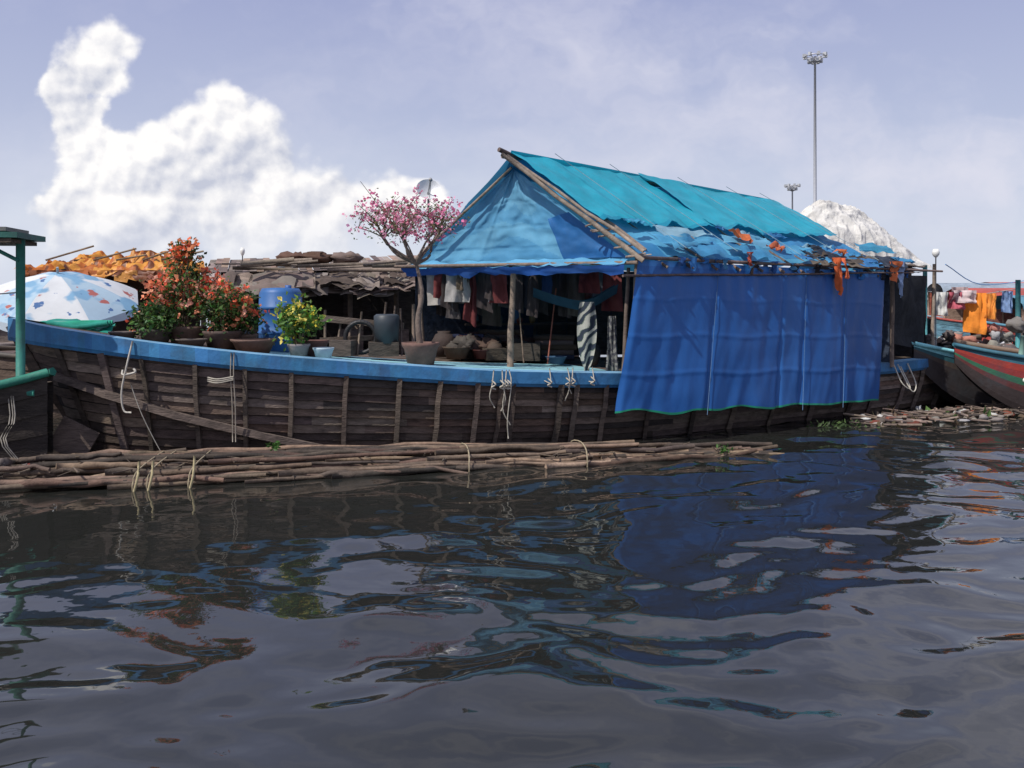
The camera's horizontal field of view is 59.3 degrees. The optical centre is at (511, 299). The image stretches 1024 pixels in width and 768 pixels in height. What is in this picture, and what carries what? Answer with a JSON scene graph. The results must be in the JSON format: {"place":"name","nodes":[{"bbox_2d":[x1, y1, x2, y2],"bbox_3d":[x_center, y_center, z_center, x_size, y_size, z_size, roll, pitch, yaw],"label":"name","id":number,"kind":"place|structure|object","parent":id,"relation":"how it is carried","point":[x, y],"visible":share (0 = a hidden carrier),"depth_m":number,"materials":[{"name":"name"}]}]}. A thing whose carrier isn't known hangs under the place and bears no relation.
{"place":"outdoors","nodes":[
{"label":"outdoors","id":0,"kind":"place"},
{"bbox_2d":[0,306,1023,767],"bbox_3d":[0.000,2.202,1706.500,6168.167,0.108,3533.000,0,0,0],"label":"water","id":1,"kind":"structure","parent":0,"point":[826,596],"depth_m":6.30,"materials":[{"name":"black liquid"}]},
{"bbox_2d":[0,330,14,345],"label":"distant houseboat","id":2,"kind":"object","parent":1,"relation":"on","point":[4,340],"visible":0.01,"depth_m":23.35,"materials":[{"name":"brown wood"}]},
{"bbox_2d":[0,227,99,471],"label":"green porch boat","id":3,"kind":"object","parent":1,"relation":"on","point":[26,413],"visible":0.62,"depth_m":11.44,"materials":[{"name":"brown wood"}]},
{"bbox_2d":[0,251,578,418],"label":"thatched houseboat","id":4,"kind":"object","parent":1,"relation":"on","point":[349,284],"visible":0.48,"depth_m":18.03,"materials":[{"name":"brown wood"}]},
{"bbox_2d":[14,245,204,333],"bbox_3d":[-7.459,0.126,17.666,3.283,2.348,2.735,0,0,0],"label":"orange tarp shelter","id":5,"kind":"object","parent":4,"relation":"on","point":[132,268],"visible":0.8,"depth_m":16.99,"materials":[{"name":"plastic"}]},
{"bbox_2d":[240,247,244,260],"bbox_3d":[-5.750,0.040,19.200,0.100,2.320,0.097,0,0,0],"label":"lamp post","id":6,"kind":"object","parent":4,"relation":"on","point":[242,250],"visible":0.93,"depth_m":19.17,"materials":[{"name":"paint"}]},
{"bbox_2d":[417,178,440,243],"bbox_3d":[-1.614,-0.569,17.270,0.401,3.538,0.419,0,0,26],"label":"satellite dish","id":7,"kind":"object","parent":4,"relation":"on","point":[430,187],"visible":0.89,"depth_m":17.38,"materials":[{"name":"paint"}]},
{"bbox_2d":[0,440,782,491],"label":"bamboo raft","id":8,"kind":"object","parent":1,"relation":"on","point":[114,469],"visible":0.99,"depth_m":11.41,"materials":[{"name":"brown wood"}]},
{"bbox_2d":[265,441,733,453],"bbox_3d":[-0.033,2.004,12.189,6.417,0.389,0.314,0,0,-10],"label":"weed plant","id":9,"kind":"object","parent":8,"relation":"on","point":[275,445],"visible":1,"depth_m":11.67,"materials":[{"name":"green plant"}]},
{"bbox_2d":[6,316,946,451],"bbox_3d":[1.858,1.439,16.248,19.279,2.428,4.688,0,0,-26],"label":"wooden boat","id":10,"kind":"object","parent":1,"relation":"on","point":[125,393],"visible":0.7,"depth_m":12.51,"materials":[{"name":"brown wood"}]},
{"bbox_2d":[0,267,137,331],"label":"beach umbrella","id":11,"kind":"object","parent":10,"relation":"on","point":[57,294],"visible":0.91,"depth_m":14.44,"materials":[{"name":"fabric"}]},
{"bbox_2d":[37,319,114,333],"bbox_3d":[-6.554,0.425,13.356,1.309,0.293,0.488,0,0,0],"label":"green groundsheet","id":12,"kind":"object","parent":10,"relation":"on","point":[104,326],"visible":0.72,"depth_m":13.22,"materials":[{"name":"fabric"}]},
{"bbox_2d":[108,331,137,338],"bbox_3d":[-5.450,0.510,12.600,0.389,0.140,0.385,0,0,0],"label":"flower pot","id":13,"kind":"object","parent":10,"relation":"on","point":[128,334],"visible":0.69,"depth_m":12.47,"materials":[{"name":"ceramic"}]},
{"bbox_2d":[114,293,191,342],"bbox_3d":[-5.022,0.314,12.717,0.915,0.832,0.910,0,0,0],"label":"green shrub plant","id":14,"kind":"object","parent":10,"relation":"on","point":[153,322],"visible":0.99,"depth_m":12.57,"materials":[{"name":"green plant"}]},
{"bbox_2d":[163,236,201,326],"bbox_3d":[-4.750,-0.164,12.955,0.574,1.528,0.581,0,0,0],"label":"orange bougainvillea plant","id":15,"kind":"object","parent":10,"relation":"on","point":[187,247],"visible":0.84,"depth_m":12.90,"materials":[{"name":"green plant"}]},
{"bbox_2d":[139,250,226,343],"bbox_3d":[-4.738,-0.045,12.962,1.079,1.491,1.070,0,0,36],"label":"orange bougainvillea plant","id":16,"kind":"object","parent":10,"relation":"on","point":[164,287],"visible":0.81,"depth_m":12.85,"materials":[{"name":"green plant"}]},
{"bbox_2d":[175,338,207,346],"bbox_3d":[-4.450,0.595,12.500,0.432,0.110,0.428,0,0,0],"label":"flower pot","id":17,"kind":"object","parent":10,"relation":"on","point":[199,342],"visible":0.81,"depth_m":12.36,"materials":[{"name":"ceramic"}]},
{"bbox_2d":[175,276,262,349],"bbox_3d":[-4.111,0.196,12.891,1.236,1.087,1.080,0,0,27],"label":"orange bougainvillea plant","id":18,"kind":"object","parent":10,"relation":"on","point":[230,302],"visible":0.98,"depth_m":12.74,"materials":[{"name":"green plant"}]},
{"bbox_2d":[205,288,269,337],"bbox_3d":[-3.997,0.289,13.191,0.929,0.941,0.768,0,0,-10],"label":"green shrub plant","id":19,"kind":"object","parent":10,"relation":"on","point":[252,334],"visible":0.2,"depth_m":13.12,"materials":[{"name":"green plant"}]},
{"bbox_2d":[230,338,276,352],"bbox_3d":[-3.650,0.650,12.720,0.648,0.200,0.641,0,0,0],"label":"flower pot","id":20,"kind":"object","parent":10,"relation":"on","point":[261,345],"visible":0.81,"depth_m":12.51,"materials":[{"name":"ceramic"}]},
{"bbox_2d":[257,285,302,352],"bbox_3d":[-3.600,0.295,14.000,0.700,1.050,0.700,0,0,0],"label":"blue barrel","id":21,"kind":"object","parent":10,"relation":"on","point":[268,300],"visible":0.54,"depth_m":13.70,"materials":[{"name":"plastic"}]},
{"bbox_2d":[265,291,331,356],"bbox_3d":[-3.027,0.343,12.756,0.851,0.953,0.856,0,0,-34],"label":"yellow flower plant","id":22,"kind":"object","parent":10,"relation":"on","point":[294,323],"visible":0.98,"depth_m":12.64,"materials":[{"name":"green plant"}]},
{"bbox_2d":[302,340,328,356],"bbox_3d":[-2.900,0.715,13.200,0.432,0.250,0.428,0,0,0],"label":"flower pot","id":23,"kind":"object","parent":10,"relation":"on","point":[318,343],"visible":0.57,"depth_m":13.04,"materials":[{"name":"ceramic"}]},
{"bbox_2d":[313,347,333,357],"bbox_3d":[-2.660,0.755,12.700,0.302,0.170,0.299,0,0,0],"label":"flower pot","id":24,"kind":"object","parent":10,"relation":"on","point":[323,352],"visible":0.81,"depth_m":12.60,"materials":[{"name":"ceramic"}]},
{"bbox_2d":[320,302,414,356],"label":"crates and rack","id":25,"kind":"object","parent":10,"relation":"on","point":[384,336],"visible":0.97,"depth_m":13.87,"materials":[{"name":"brown wood"}]},
{"bbox_2d":[342,181,470,364],"bbox_3d":[-1.617,-0.401,13.676,2.001,2.802,1.438,0,0,0],"label":"pink bougainvillea tree","id":26,"kind":"object","parent":10,"relation":"on","point":[420,351],"visible":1,"depth_m":13.56,"materials":[{"name":"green plant"}]},
{"bbox_2d":[432,288,600,365],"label":"household goods","id":27,"kind":"object","parent":10,"relation":"on","point":[491,344],"visible":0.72,"depth_m":15.70,"materials":[{"name":"fabric"}]},
{"bbox_2d":[577,302,596,370],"bbox_3d":[1.161,0.565,13.978,0.310,1.070,0.084,0,0,8],"label":"patterned cloth","id":28,"kind":"object","parent":10,"relation":"on","point":[586,329],"visible":1,"depth_m":13.98,"materials":[{"name":"fabric"}]},
{"bbox_2d":[606,316,618,370],"bbox_3d":[1.560,0.675,14.019,0.200,0.855,0.164,0,0,0],"label":"hanging towel","id":29,"kind":"object","parent":10,"relation":"on","point":[612,360],"visible":1,"depth_m":14.03,"materials":[{"name":"fabric"}]},
{"bbox_2d":[415,267,889,362],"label":"back walls","id":30,"kind":"structure","parent":10,"relation":"on","point":[433,322],"depth_m":17.53,"materials":[{"name":"brown wood"}]},
{"bbox_2d":[407,147,942,370],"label":"timber poles","id":31,"kind":"object","parent":10,"relation":"on","point":[510,157],"visible":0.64,"depth_m":14.30,"materials":[{"name":"brown wood"}]},
{"bbox_2d":[394,168,637,277],"bbox_3d":[-0.016,-1.260,14.817,4.648,1.798,0.436,0,0,33],"label":"gable tarp","id":32,"kind":"object","parent":31,"relation":"attached to","point":[525,224],"visible":0.98,"depth_m":14.76,"materials":[{"name":"plastic"}]},
{"bbox_2d":[433,272,622,326],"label":"hanging clothes and hammock","id":33,"kind":"object","parent":31,"relation":"attached to","point":[485,296],"visible":0.9,"depth_m":15.24,"materials":[{"name":"fabric"}]},
{"bbox_2d":[426,275,464,305],"bbox_3d":[-1.137,-0.226,15.774,0.870,0.652,0.270,0,0,23],"label":"hung blanket","id":34,"kind":"object","parent":33,"relation":"on","point":[431,300],"visible":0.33,"depth_m":15.91,"materials":[{"name":"fabric"}]},
{"bbox_2d":[426,159,882,271],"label":"roof under tarp","id":35,"kind":"structure","parent":31,"relation":"on","point":[647,240],"depth_m":15.34,"materials":[{"name":"plastic"}]},
{"bbox_2d":[511,150,877,259],"bbox_3d":[3.388,-1.581,15.887,7.192,1.677,2.602,0,0,-37],"label":"roof tarp","id":36,"kind":"object","parent":35,"relation":"on","point":[602,193],"visible":0.98,"depth_m":15.59,"materials":[{"name":"plastic"}]},
{"bbox_2d":[615,260,883,414],"bbox_3d":[4.410,0.651,15.153,6.835,2.522,0.333,0,0,-35],"label":"side tarp","id":37,"kind":"object","parent":31,"relation":"attached to","point":[712,343],"visible":0.98,"depth_m":14.78,"materials":[{"name":"plastic"}]},
{"bbox_2d":[623,218,914,296],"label":"ragged flaps","id":38,"kind":"object","parent":31,"relation":"attached to","point":[703,246],"visible":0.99,"depth_m":15.56,"materials":[{"name":"plastic"}]},
{"bbox_2d":[863,263,926,356],"bbox_3d":[7.847,0.188,19.141,1.841,2.024,3.105,0,0,9],"label":"stern annex","id":39,"kind":"object","parent":10,"relation":"on","point":[910,317],"visible":0.32,"depth_m":18.32,"materials":[{"name":"fabric"}]},
{"bbox_2d":[932,249,939,345],"bbox_3d":[8.900,0.065,18.900,0.150,2.270,0.146,0,0,0],"label":"lamp post","id":40,"kind":"object","parent":10,"relation":"on","point":[935,253],"visible":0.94,"depth_m":18.89,"materials":[{"name":"metal"}]},
{"bbox_2d":[806,418,879,427],"bbox_3d":[5.691,2.148,15.551,1.204,0.180,0.499,0,0,6],"label":"water hyacinth plant","id":41,"kind":"object","parent":1,"relation":"on","point":[840,425],"visible":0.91,"depth_m":15.53,"materials":[{"name":"green plant"}]},
{"bbox_2d":[763,200,982,340],"bbox_3d":[9.048,0.058,22.105,7.606,4.885,2.708,0,0,-24],"label":"storage houseboat","id":42,"kind":"object","parent":1,"relation":"on","point":[851,225],"visible":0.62,"depth_m":21.14,"materials":[{"name":"plastic"}]},
{"bbox_2d":[843,400,1023,427],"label":"floating debris","id":43,"kind":"object","parent":1,"relation":"on","point":[997,412],"visible":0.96,"depth_m":16.40,"materials":[{"name":"brown plant"}]},
{"bbox_2d":[912,342,998,406],"bbox_3d":[11.317,1.645,19.447,6.776,1.609,1.308,0,0,-20],"label":"teal wooden sampan","id":44,"kind":"object","parent":1,"relation":"on","point":[948,377],"visible":0.37,"depth_m":18.34,"materials":[{"name":"paint"}]},
{"bbox_2d":[923,264,1023,353],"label":"laundry deck boat","id":45,"kind":"object","parent":1,"relation":"on","point":[977,308],"visible":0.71,"depth_m":20.36,"materials":[{"name":"fabric"}]},
{"bbox_2d":[927,288,1023,338],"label":"distant houseboat","id":46,"kind":"object","parent":1,"relation":"on","point":[953,320],"visible":0.16,"depth_m":43.98,"materials":[{"name":"wood"}]},
{"bbox_2d":[927,283,1023,317],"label":"distant houseboat","id":47,"kind":"object","parent":1,"relation":"on","point":[942,287],"visible":0.05,"depth_m":57.31,"materials":[{"name":"blue wood"}]},
{"bbox_2d":[952,336,1023,409],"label":"painted wooden sampan","id":48,"kind":"object","parent":1,"relation":"on","point":[997,376],"visible":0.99,"depth_m":17.39,"materials":[{"name":"paint"}]},
{"bbox_2d":[970,295,1023,343],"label":"distant houseboat","id":49,"kind":"object","parent":1,"relation":"on","point":[1002,318],"visible":0.11,"depth_m":38.63,"materials":[{"name":"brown wood"}]},
{"bbox_2d":[983,282,1023,282],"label":"distant houseboat","id":50,"kind":"object","parent":1,"relation":"on","point":[999,282],"visible":0.01,"depth_m":75.25,"materials":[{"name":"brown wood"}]},
{"bbox_2d":[0,0,1023,299],"label":"sky","id":51,"kind":"structure","parent":0,"point":[228,125],"materials":[{"name":"blue"}]},
{"bbox_2d":[784,183,800,209],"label":"floodlight mast","id":52,"kind":"object","parent":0,"point":[793,187],"visible":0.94,"depth_m":199.80,"materials":[{"name":"metal"}]},
{"bbox_2d":[802,51,827,202],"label":"floodlight mast","id":53,"kind":"object","parent":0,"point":[814,60],"visible":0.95,"depth_m":149.80,"materials":[{"name":"metal"}]}
]}

